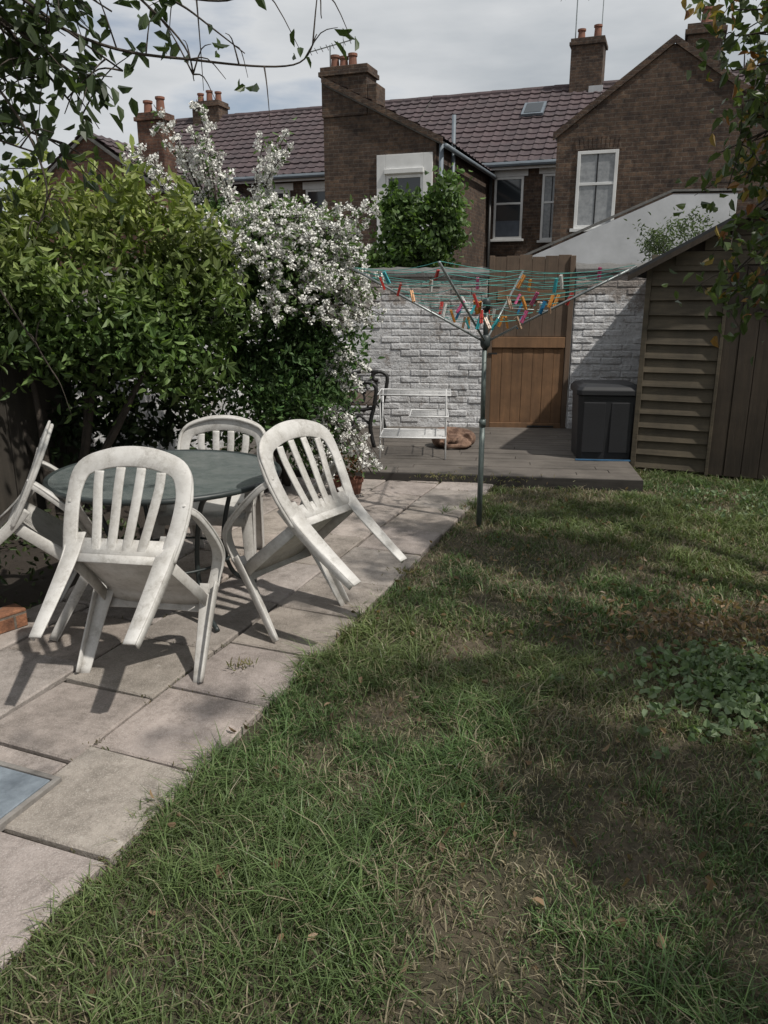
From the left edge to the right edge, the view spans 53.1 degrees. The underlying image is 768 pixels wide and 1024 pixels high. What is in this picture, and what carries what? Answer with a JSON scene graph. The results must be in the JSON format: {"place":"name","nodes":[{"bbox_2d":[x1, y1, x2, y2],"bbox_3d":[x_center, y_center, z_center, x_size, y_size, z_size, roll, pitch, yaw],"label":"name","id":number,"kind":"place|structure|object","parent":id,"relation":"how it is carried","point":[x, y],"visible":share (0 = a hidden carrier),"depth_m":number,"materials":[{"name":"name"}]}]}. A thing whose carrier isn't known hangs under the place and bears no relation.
{"place":"outdoors","nodes":[
{"label":"outdoors","id":0,"kind":"place"},
{"bbox_2d":[0,477,492,973],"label":"patio","id":1,"kind":"structure","parent":0,"point":[111,730],"depth_m":3.19,"materials":[{"name":"beige stone"}]},
{"bbox_2d":[0,603,27,634],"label":"border brick","id":2,"kind":"object","parent":1,"relation":"on","point":[13,616],"visible":1,"depth_m":3.72,"materials":[{"name":"orange brick"}]},
{"bbox_2d":[0,761,61,831],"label":"manhole cover","id":3,"kind":"object","parent":1,"relation":"on","point":[22,789],"visible":1,"depth_m":2.51,"materials":[{"name":"metal"}]},
{"bbox_2d":[0,274,84,514],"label":"wooden fence","id":4,"kind":"object","parent":1,"relation":"on","point":[17,412],"visible":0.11,"depth_m":5.19,"materials":[{"name":"brown wood"}]},
{"bbox_2d":[0,420,103,641],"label":"plastic garden chair","id":5,"kind":"object","parent":1,"relation":"on","point":[24,519],"visible":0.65,"depth_m":3.56,"materials":[{"name":"white plastic"}]},
{"bbox_2d":[29,446,224,682],"bbox_3d":[-1.020,0.221,3.186,0.610,0.816,0.563,2,-26,9],"label":"plastic garden chair","id":6,"kind":"object","parent":1,"relation":"on","point":[145,577],"visible":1,"depth_m":3.08,"materials":[{"name":"white plastic"}]},
{"bbox_2d":[0,452,280,609],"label":"flower bed","id":7,"kind":"object","parent":1,"relation":"on","point":[28,592],"visible":0.12,"depth_m":4.48,"materials":[{"name":"soil"}]},
{"bbox_2d":[0,501,139,619],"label":"bed plants","id":8,"kind":"object","parent":7,"relation":"on","point":[11,538],"visible":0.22,"depth_m":4.42,"materials":[{"name":"green plant"}]},
{"bbox_2d":[0,133,267,515],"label":"green shrub","id":9,"kind":"object","parent":7,"relation":"on","point":[144,316],"visible":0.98,"depth_m":4.92,"materials":[{"name":"green plant"}]},
{"bbox_2d":[38,314,231,465],"bbox_3d":[-2.713,-0.499,4.994,3.197,1.771,2.685,0,16,0],"label":"ivy","id":10,"kind":"object","parent":7,"relation":"on","point":[130,429],"visible":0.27,"depth_m":5.60,"materials":[{"name":"green plant"}]},
{"bbox_2d":[42,449,281,632],"bbox_3d":[-1.090,0.137,3.946,1.148,0.715,1.148,-3,16,-10],"label":"patio table","id":11,"kind":"object","parent":1,"relation":"on","point":[217,474],"visible":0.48,"depth_m":3.72,"materials":[{"name":"green plastic"}]},
{"bbox_2d":[0,0,358,414],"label":"overhanging tree","id":12,"kind":"object","parent":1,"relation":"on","point":[30,22],"visible":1,"depth_m":2.46,"materials":[{"name":"green plant"}]},
{"bbox_2d":[153,415,265,579],"bbox_3d":[-1.000,-0.100,4.533,0.643,0.861,0.594,1,16,4],"label":"plastic garden chair","id":13,"kind":"object","parent":1,"relation":"on","point":[249,521],"visible":0.46,"depth_m":4.68,"materials":[{"name":"white plastic"}]},
{"bbox_2d":[118,97,388,485],"bbox_3d":[-0.937,-1.557,5.993,1.955,2.952,1.512,0,16,0],"label":"flowering shrub","id":14,"kind":"object","parent":1,"relation":"on","point":[311,275],"visible":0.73,"depth_m":5.70,"materials":[{"name":"white plant"}]},
{"bbox_2d":[222,419,406,641],"bbox_3d":[-0.402,0.061,3.705,0.575,0.834,0.623,-38,-10,36],"label":"plastic garden chair","id":15,"kind":"object","parent":1,"relation":"on","point":[312,520],"visible":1,"depth_m":3.59,"materials":[{"name":"white plastic"}]},
{"bbox_2d":[321,449,350,491],"bbox_3d":[-0.402,-0.381,6.311,0.254,0.436,0.267,-3,16,-12],"label":"flower pot","id":16,"kind":"object","parent":1,"relation":"on","point":[337,484],"visible":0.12,"depth_m":6.31,"materials":[{"name":"ceramic"}]},
{"bbox_2d":[344,450,363,494],"bbox_3d":[-0.241,-0.320,6.243,0.231,0.355,0.294,10,19,31],"label":"flower pot","id":17,"kind":"object","parent":1,"relation":"on","point":[356,482],"visible":0.79,"depth_m":6.23,"materials":[{"name":"ceramic"}]},
{"bbox_2d":[225,467,573,670],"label":"weeds","id":18,"kind":"object","parent":1,"relation":"on","point":[397,569],"visible":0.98,"depth_m":4.47,"materials":[{"name":"green plant"}]},
{"bbox_2d":[0,446,767,1023],"bbox_3d":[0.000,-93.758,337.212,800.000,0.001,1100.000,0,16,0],"label":"ground","id":19,"kind":"structure","parent":0,"point":[464,950],"depth_m":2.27,"materials":[{"name":"green plant"}]},
{"bbox_2d":[35,134,213,270],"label":"extension walls","id":20,"kind":"structure","parent":19,"relation":"on","point":[89,145],"depth_m":18.53,"materials":[{"name":"brown brick"}]},
{"bbox_2d":[33,135,83,186],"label":"roof","id":21,"kind":"structure","parent":20,"relation":"on","point":[73,146],"depth_m":18.65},
{"bbox_2d":[133,111,176,182],"bbox_3d":[-5.493,-8.783,18.642,0.800,1.550,0.600,6,17,19],"label":"chimney stack","id":22,"kind":"object","parent":20,"relation":"on","point":[143,120],"visible":0.62,"depth_m":18.38,"materials":[{"name":"red brick"}]},
{"bbox_2d":[143,96,164,111],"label":"chimney pots","id":23,"kind":"object","parent":22,"relation":"on","point":[149,103],"visible":0.82,"depth_m":18.29,"materials":[{"name":"ceramic"}]},
{"bbox_2d":[87,138,224,202],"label":"extension roof deck","id":24,"kind":"structure","parent":20,"relation":"on","point":[109,152],"depth_m":18.21,"materials":[{"name":"grey"}]},
{"bbox_2d":[93,133,249,202],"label":"extension roof","id":25,"kind":"structure","parent":20,"relation":"on","point":[110,143],"depth_m":19.51,"materials":[{"name":"brown tile"}]},
{"bbox_2d":[223,172,324,181],"bbox_3d":[-3.968,-9.545,22.052,8.980,0.120,0.120,6,17,19],"label":"gutter","id":26,"kind":"object","parent":20,"relation":"attached to","point":[289,176],"visible":0.31,"depth_m":21.57,"materials":[{"name":"grey plastic"}]},
{"bbox_2d":[230,172,324,183],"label":"fascia","id":27,"kind":"structure","parent":20,"relation":"attached to","point":[296,179],"depth_m":21.68,"materials":[{"name":"white paint"}]},
{"bbox_2d":[71,283,252,452],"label":"stone wall","id":28,"kind":"structure","parent":19,"relation":"on","point":[146,398],"depth_m":7.31,"materials":[{"name":"paint"}]},
{"bbox_2d":[69,271,245,284],"bbox_3d":[-2.248,-2.106,6.908,0.276,0.112,3.620,6,17,20],"label":"coping","id":29,"kind":"object","parent":28,"relation":"on","point":[108,273],"visible":0.01,"depth_m":6.47,"materials":[{"name":"grey concrete"}]},
{"bbox_2d":[232,179,324,252],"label":"walls","id":30,"kind":"structure","parent":19,"relation":"on","point":[298,190],"depth_m":21.98,"materials":[{"name":"brick"}]},
{"bbox_2d":[191,99,229,124],"bbox_3d":[-5.768,-13.018,25.622,1.100,1.100,0.700,6,17,19],"label":"chimney stack","id":31,"kind":"object","parent":30,"relation":"on","point":[217,109],"visible":0.51,"depth_m":25.25,"materials":[{"name":"brick"}]},
{"bbox_2d":[197,90,221,100],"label":"chimney pots","id":32,"kind":"object","parent":31,"relation":"on","point":[209,95],"visible":0.85,"depth_m":25.34,"materials":[{"name":"ceramic"}]},
{"bbox_2d":[265,183,292,190],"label":"lintel","id":33,"kind":"structure","parent":30,"relation":"attached to","point":[286,186],"depth_m":22.02,"materials":[{"name":"white paint"}]},
{"bbox_2d":[272,191,289,198],"bbox_3d":[-3.044,-8.536,22.287,0.870,1.410,0.140,6,17,19],"label":"window frame","id":34,"kind":"object","parent":30,"relation":"attached to","point":[278,192],"visible":0.13,"depth_m":22.05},
{"bbox_2d":[277,193,287,198],"bbox_3d":[-3.034,-8.572,22.304,0.630,1.230,0.003,6,17,19],"label":"window glass","id":35,"kind":"object","parent":34,"relation":"in","point":[280,195],"visible":0.07,"depth_m":22.12,"materials":[{"name":"black glass"}]},
{"bbox_2d":[303,181,324,189],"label":"lintel","id":36,"kind":"structure","parent":30,"relation":"attached to","point":[313,185],"depth_m":21.71,"materials":[{"name":"white paint"}]},
{"bbox_2d":[306,189,324,210],"bbox_3d":[-1.869,-8.419,21.876,0.870,1.410,0.140,6,17,19],"label":"window frame","id":37,"kind":"object","parent":30,"relation":"attached to","point":[315,190],"visible":0.15,"depth_m":21.74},
{"bbox_2d":[308,191,324,215],"bbox_3d":[-1.860,-8.455,21.892,0.630,1.230,0.005,6,17,19],"label":"window glass","id":38,"kind":"object","parent":37,"relation":"in","point":[318,198],"visible":0.21,"depth_m":21.80,"materials":[{"name":"black glass"}]},
{"bbox_2d":[236,103,429,176],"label":"roof deck","id":39,"kind":"structure","parent":30,"relation":"on","point":[323,171],"depth_m":22.19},
{"bbox_2d":[174,99,430,176],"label":"roof","id":40,"kind":"structure","parent":39,"relation":"on","point":[233,138],"depth_m":23.40,"materials":[{"name":"tile"}]},
{"bbox_3d":[-2.181,-12.039,26.449,8.980,2.458,3.540,6,17,19],"label":"rear main roof deck","id":41,"kind":"object","parent":30,"relation":"on","visible":0},
{"bbox_2d":[176,96,431,122],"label":"ridge tiles","id":42,"kind":"object","parent":41,"relation":"on","point":[390,101],"visible":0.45,"depth_m":24.51,"materials":[{"name":"brown tile"}]},
{"bbox_2d":[253,277,487,426],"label":"brick wall","id":43,"kind":"structure","parent":19,"relation":"on","point":[387,359],"depth_m":8.85,"materials":[{"name":"brick"}]},
{"bbox_2d":[249,277,487,426],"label":"bricks","id":44,"kind":"object","parent":43,"relation":"attached to","point":[425,381],"visible":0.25,"depth_m":8.84,"materials":[{"name":"white brick"}]},
{"bbox_2d":[343,267,489,276],"bbox_3d":[-0.325,-2.736,8.764,3.020,0.112,0.276,1,16,5],"label":"coping","id":45,"kind":"object","parent":43,"relation":"on","point":[460,273],"visible":0.32,"depth_m":8.59,"materials":[{"name":"grey concrete"}]},
{"bbox_2d":[323,113,487,267],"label":"extension walls","id":46,"kind":"structure","parent":19,"relation":"on","point":[355,146],"depth_m":16.43,"materials":[{"name":"brown brick"}]},
{"bbox_2d":[318,63,378,117],"bbox_3d":[-0.737,-8.843,16.284,1.120,0.950,0.680,6,17,19],"label":"chimney stack","id":47,"kind":"object","parent":46,"relation":"on","point":[356,78],"visible":0.81,"depth_m":16.01,"materials":[{"name":"brick"}]},
{"bbox_2d":[310,36,351,66],"bbox_3d":[-1.137,-9.688,16.240,0.926,0.801,0.374,2,16,8],"label":"tv aerial","id":48,"kind":"object","parent":47,"relation":"on","point":[333,45],"visible":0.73,"depth_m":16.21,"materials":[{"name":"metal"}]},
{"bbox_2d":[330,52,357,66],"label":"chimney pots","id":49,"kind":"object","parent":47,"relation":"on","point":[351,57],"visible":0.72,"depth_m":16.09,"materials":[{"name":"ceramic"}]},
{"bbox_2d":[367,83,384,113],"bbox_3d":[-0.160,-8.602,16.112,0.219,0.580,0.520,6,17,19],"label":"chimney shoulder","id":50,"kind":"object","parent":46,"relation":"on","point":[375,92],"visible":0.73,"depth_m":15.89},
{"bbox_2d":[321,76,442,142],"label":"verge","id":51,"kind":"structure","parent":46,"relation":"attached to","point":[381,109],"depth_m":15.80,"materials":[{"name":"tile"}]},
{"bbox_2d":[322,83,444,144],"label":"extension roof deck","id":52,"kind":"structure","parent":46,"relation":"on","point":[387,116],"depth_m":15.82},
{"bbox_2d":[377,152,432,249],"bbox_3d":[0.427,-6.361,16.237,1.220,2.200,0.060,6,17,19],"label":"window surround","id":53,"kind":"object","parent":46,"relation":"attached to","point":[411,160],"visible":0.57,"depth_m":15.97,"materials":[{"name":"white paint"}]},
{"bbox_2d":[384,167,423,173],"bbox_3d":[0.408,-7.088,15.977,0.860,0.100,0.049,6,17,19],"label":"drip mould","id":54,"kind":"object","parent":53,"relation":"attached to","point":[405,170],"visible":1,"depth_m":15.95,"materials":[{"name":"white paint"}]},
{"bbox_2d":[385,174,422,252],"bbox_3d":[0.423,-6.282,16.249,0.940,1.560,0.140,6,17,19],"label":"window frame","id":55,"kind":"object","parent":53,"relation":"in","point":[406,176],"visible":0.35,"depth_m":16.02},
{"bbox_2d":[389,177,419,199],"bbox_3d":[0.433,-6.318,16.266,0.700,1.380,0.005,6,17,19],"label":"window glass","id":56,"kind":"object","parent":55,"relation":"in","point":[413,182],"visible":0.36,"depth_m":16.09,"materials":[{"name":"grey glass"}]},
{"bbox_2d":[439,115,496,263],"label":"downpipes","id":57,"kind":"object","parent":46,"relation":"attached to","point":[452,150],"visible":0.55,"depth_m":16.38,"materials":[{"name":"grey plastic"}]},
{"bbox_2d":[486,170,492,296],"bbox_3d":[2.765,-6.583,20.510,0.083,4.700,0.083,-1,16,-2],"label":"black downpipe","id":58,"kind":"object","parent":46,"relation":"attached to","point":[489,223],"visible":0.46,"depth_m":20.20,"materials":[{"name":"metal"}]},
{"bbox_2d":[482,159,555,167],"bbox_3d":[2.587,-8.896,19.757,4.930,0.120,0.120,6,17,19],"label":"gutter","id":59,"kind":"object","parent":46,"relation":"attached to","point":[521,163],"visible":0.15,"depth_m":19.41,"materials":[{"name":"grey plastic"}]},
{"bbox_2d":[347,163,485,268],"bbox_3d":[0.230,-2.591,9.395,1.947,3.075,0.966,0,16,0],"label":"climbing plant","id":60,"kind":"object","parent":19,"relation":"on","point":[402,212],"visible":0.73,"depth_m":8.97,"materials":[{"name":"green plant"}]},
{"bbox_2d":[82,487,767,1000],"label":"fallen leaves","id":61,"kind":"object","parent":19,"relation":"on","point":[644,627],"visible":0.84,"depth_m":3.73,"materials":[{"name":"plant"}]},
{"bbox_2d":[225,426,643,491],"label":"wooden deck","id":62,"kind":"structure","parent":19,"relation":"on","point":[543,456],"depth_m":7.13,"materials":[{"name":"grey wood"}]},
{"bbox_2d":[328,369,388,447],"bbox_3d":[-0.311,-1.222,8.275,0.627,0.864,1.142,2,16,6],"label":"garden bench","id":63,"kind":"object","parent":62,"relation":"on","point":[368,401],"visible":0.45,"depth_m":7.81,"materials":[{"name":"black metal"}]},
{"bbox_2d":[377,388,450,459],"bbox_3d":[0.296,-0.861,7.442,0.687,0.610,0.533,1,16,4],"label":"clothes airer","id":64,"kind":"object","parent":62,"relation":"on","point":[406,433],"visible":1,"depth_m":7.39,"materials":[{"name":"white metal"}]},
{"bbox_2d":[432,427,475,448],"bbox_3d":[0.707,-0.751,7.842,0.448,0.207,0.380,3,16,12],"label":"sleeping cat","id":65,"kind":"object","parent":62,"relation":"on","point":[457,437],"visible":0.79,"depth_m":7.76},
{"bbox_2d":[570,380,636,461],"bbox_3d":[2.103,-0.888,7.361,0.600,0.700,0.570,2,16,6],"label":"garden storage box","id":66,"kind":"object","parent":62,"relation":"on","point":[603,411],"visible":0.95,"depth_m":7.15,"materials":[{"name":"black plastic"}]},
{"bbox_2d":[352,261,636,526],"bbox_3d":[0.678,-0.757,5.288,1.423,1.777,1.259,-7,17,-24],"label":"rotary clothes dryer","id":67,"kind":"object","parent":19,"relation":"on","point":[485,339],"visible":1,"depth_m":5.09,"materials":[{"name":"paint"}]},
{"bbox_2d":[485,168,550,266],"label":"walls","id":68,"kind":"structure","parent":19,"relation":"on","point":[532,201],"depth_m":20.05,"materials":[{"name":"brick"}]},
{"bbox_2d":[490,176,523,241],"bbox_3d":[3.238,-7.899,20.091,0.880,1.580,0.140,6,17,19],"label":"window frame","id":69,"kind":"object","parent":68,"relation":"attached to","point":[503,239],"visible":0.98,"depth_m":20.11,"materials":[{"name":"white wood"}]},
{"bbox_2d":[496,179,521,220],"bbox_3d":[3.247,-7.935,20.108,0.640,1.400,0.005,6,17,19],"label":"window glass","id":70,"kind":"object","parent":69,"relation":"in","point":[508,191],"visible":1,"depth_m":20.05,"materials":[{"name":"black glass"}]},
{"bbox_2d":[493,169,527,176],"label":"lintel","id":71,"kind":"structure","parent":68,"relation":"attached to","point":[510,172],"depth_m":19.85,"materials":[{"name":"white paint"}]},
{"bbox_2d":[432,81,602,99],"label":"ridge tiles","id":72,"kind":"object","parent":68,"relation":"on","point":[473,94],"visible":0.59,"depth_m":22.34,"materials":[{"name":"brown tile"}]},
{"bbox_2d":[537,173,554,242],"bbox_3d":[4.281,-7.786,19.729,0.620,1.660,0.140,6,17,19],"label":"window frame","id":73,"kind":"object","parent":68,"relation":"attached to","point":[545,240],"visible":0.58,"depth_m":19.81,"materials":[{"name":"white wood"}]},
{"bbox_2d":[542,176,554,237],"bbox_3d":[4.290,-7.822,19.745,0.380,1.480,0.004,6,17,19],"label":"window glass","id":74,"kind":"object","parent":73,"relation":"in","point":[547,207],"visible":0.64,"depth_m":19.77,"materials":[{"name":"grey glass"}]},
{"bbox_2d":[549,176,552,237],"bbox_3d":[4.288,-7.820,19.740,0.024,1.480,0.007,6,17,19],"label":"curtain gap","id":75,"kind":"object","parent":73,"relation":"attached to","point":[551,206],"visible":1,"depth_m":19.73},
{"bbox_2d":[539,167,555,173],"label":"lintel","id":76,"kind":"structure","parent":68,"relation":"attached to","point":[547,170],"depth_m":19.55,"materials":[{"name":"white paint"}]},
{"bbox_2d":[569,35,607,92],"bbox_3d":[5.682,-12.196,21.523,0.970,1.750,0.800,6,17,19],"label":"chimney stack","id":77,"kind":"object","parent":68,"relation":"on","point":[587,62],"visible":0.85,"depth_m":21.14,"materials":[{"name":"brick"}]},
{"bbox_2d":[575,0,588,37],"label":"tv aerial","id":78,"kind":"object","parent":77,"relation":"on","point":[576,18],"visible":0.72,"depth_m":21.24,"materials":[{"name":"metal"}]},
{"bbox_2d":[578,24,602,37],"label":"chimney pots","id":79,"kind":"object","parent":77,"relation":"on","point":[597,31],"visible":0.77,"depth_m":21.11,"materials":[{"name":"ceramic"}]},
{"bbox_3d":[3.202,-10.514,21.058,4.930,2.458,3.490,6,17,19],"label":"main roof deck","id":80,"kind":"object","parent":68,"relation":"on","visible":0},
{"bbox_2d":[419,84,602,161],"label":"roof","id":81,"kind":"structure","parent":80,"relation":"on","point":[492,128],"depth_m":21.02,"materials":[{"name":"tile"}]},
{"bbox_2d":[521,101,546,116],"bbox_3d":[4.117,-11.070,21.126,0.600,0.457,0.615,6,17,19],"label":"skylight frame","id":82,"kind":"object","parent":81,"relation":"on","point":[541,112],"visible":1,"depth_m":20.98,"materials":[{"name":"grey metal"}]},
{"bbox_2d":[524,102,543,112],"bbox_3d":[4.108,-11.098,21.094,0.460,0.324,0.463,6,17,19],"label":"skylight glass","id":83,"kind":"object","parent":82,"relation":"in","point":[534,107],"visible":1,"depth_m":21.09,"materials":[{"name":"glass"}]},
{"bbox_2d":[482,158,555,170],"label":"fascia","id":84,"kind":"structure","parent":80,"relation":"attached to","point":[525,167],"depth_m":19.53,"materials":[{"name":"white paint"}]},
{"bbox_2d":[588,85,602,93],"bbox_3d":[5.823,-11.592,21.187,0.370,0.270,0.080,6,17,19],"label":"flashing","id":85,"kind":"object","parent":80,"relation":"attached to","point":[598,88],"visible":0.71,"depth_m":21.13,"materials":[{"name":"grey metal"}]},
{"bbox_2d":[565,273,645,427],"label":"brick wall","id":86,"kind":"structure","parent":19,"relation":"on","point":[623,339],"depth_m":8.60,"materials":[{"name":"brick"}]},
{"bbox_2d":[567,274,645,427],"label":"bricks","id":87,"kind":"object","parent":86,"relation":"attached to","point":[588,336],"visible":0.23,"depth_m":8.61,"materials":[{"name":"white brick"}]},
{"bbox_2d":[575,262,646,272],"bbox_3d":[2.927,-2.700,8.493,1.620,0.112,0.276,1,16,5],"label":"coping","id":88,"kind":"object","parent":86,"relation":"on","point":[584,267],"visible":0.3,"depth_m":8.44,"materials":[{"name":"grey concrete"}]},
{"bbox_2d":[532,193,737,263],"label":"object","id":89,"kind":"object","parent":19,"relation":"on","point":[608,242],"visible":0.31,"depth_m":11.32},
{"bbox_2d":[519,188,742,258],"bbox_3d":[3.492,-4.213,11.418,3.320,1.030,0.230,2,16,6],"label":"capping","id":90,"kind":"object","parent":89,"relation":"on","point":[723,190],"visible":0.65,"depth_m":11.23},
{"bbox_2d":[548,483,767,779],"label":"ground cover plants","id":91,"kind":"object","parent":19,"relation":"on","point":[750,691],"visible":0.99,"depth_m":3.17,"materials":[{"name":"green plant"}]},
{"bbox_2d":[551,44,767,246],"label":"extension walls","id":92,"kind":"structure","parent":19,"relation":"on","point":[658,115],"depth_m":14.24,"materials":[{"name":"brown brick"}]},
{"bbox_2d":[569,149,618,231],"bbox_3d":[4.080,-6.184,14.838,0.880,1.460,0.140,6,17,19],"label":"window frame","id":93,"kind":"object","parent":92,"relation":"attached to","point":[580,227],"visible":0.77,"depth_m":14.80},
{"bbox_2d":[593,154,598,223],"bbox_3d":[4.088,-6.218,14.850,0.024,1.280,0.007,6,17,19],"label":"curtain gap","id":94,"kind":"object","parent":93,"relation":"attached to","point":[595,188],"visible":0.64,"depth_m":14.84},
{"bbox_2d":[577,153,615,225],"bbox_3d":[4.090,-6.220,14.855,0.640,1.280,0.005,6,17,19],"label":"window glass","id":95,"kind":"object","parent":93,"relation":"in","point":[604,193],"visible":0.79,"depth_m":14.85,"materials":[{"name":"glass"}]},
{"bbox_2d":[575,136,623,150],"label":"brick arch","id":96,"kind":"structure","parent":92,"relation":"attached to","point":[597,143],"depth_m":14.61,"materials":[{"name":"brown brick"}]},
{"bbox_2d":[553,34,764,139],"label":"verge","id":97,"kind":"structure","parent":92,"relation":"attached to","point":[686,46],"depth_m":13.99,"materials":[{"name":"brick"}]},
{"bbox_2d":[685,21,727,63],"bbox_3d":[5.817,-8.253,14.016,0.700,1.050,0.600,6,17,19],"label":"chimney stack","id":98,"kind":"object","parent":92,"relation":"on","point":[695,33],"visible":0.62,"depth_m":13.71,"materials":[{"name":"brick"}]},
{"bbox_2d":[701,6,712,21],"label":"chimney pots","id":99,"kind":"object","parent":98,"relation":"on","point":[706,8],"visible":0.38,"depth_m":13.75,"materials":[{"name":"ceramic"}]},
{"bbox_2d":[623,203,719,262],"bbox_3d":[3.555,-2.342,9.321,1.420,2.640,0.843,0,16,0],"label":"shrub","id":100,"kind":"object","parent":19,"relation":"on","point":[656,241],"visible":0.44,"depth_m":9.01,"materials":[{"name":"green plant"}]},
{"bbox_2d":[627,201,767,479],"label":"garden shed","id":101,"kind":"structure","parent":19,"relation":"on","point":[701,404],"depth_m":6.76,"materials":[{"name":"wood"}]},
{"bbox_2d":[662,0,767,365],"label":"garden tree","id":102,"kind":"object","parent":19,"relation":"on","point":[756,106],"visible":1,"depth_m":3.68,"materials":[{"name":"green plant"}]},
{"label":"main walls","id":103,"kind":"object","parent":19,"relation":"on","visible":0},
{"bbox_2d":[603,67,764,85],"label":"ridge tiles","id":104,"kind":"object","parent":103,"relation":"on","point":[609,82],"visible":0.06,"depth_m":21.26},
{"bbox_3d":[9.320,-9.908,18.915,8.050,2.458,3.490,6,17,19],"label":"main roof deck","id":105,"kind":"object","parent":103,"relation":"on","visible":0},
{"bbox_2d":[600,71,767,94],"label":"roof","id":106,"kind":"structure","parent":105,"relation":"on","point":[741,77],"depth_m":20.07,"materials":[{"name":"tile"}]},
{"bbox_2d":[0,0,767,238],"label":"sky","id":107,"kind":"structure","parent":0,"point":[417,48],"materials":[{"name":"grey"}]},
{"bbox_2d":[332,81,494,172],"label":"extension roof","id":108,"kind":"structure","parent":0,"point":[449,142],"depth_m":16.81,"materials":[{"name":"brown tile"}]},
{"bbox_2d":[495,220,519,236],"bbox_3d":[3.246,-7.451,20.242,0.640,0.396,0.002,6,17,19],"label":"window pane","id":109,"kind":"structure","parent":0,"point":[506,228],"depth_m":20.24,"materials":[{"name":"glass"}]},
{"bbox_2d":[485,255,575,428],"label":"wooden gate","id":110,"kind":"structure","parent":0,"point":[527,370],"depth_m":8.77,"materials":[{"name":"brown wood"}]}
]}

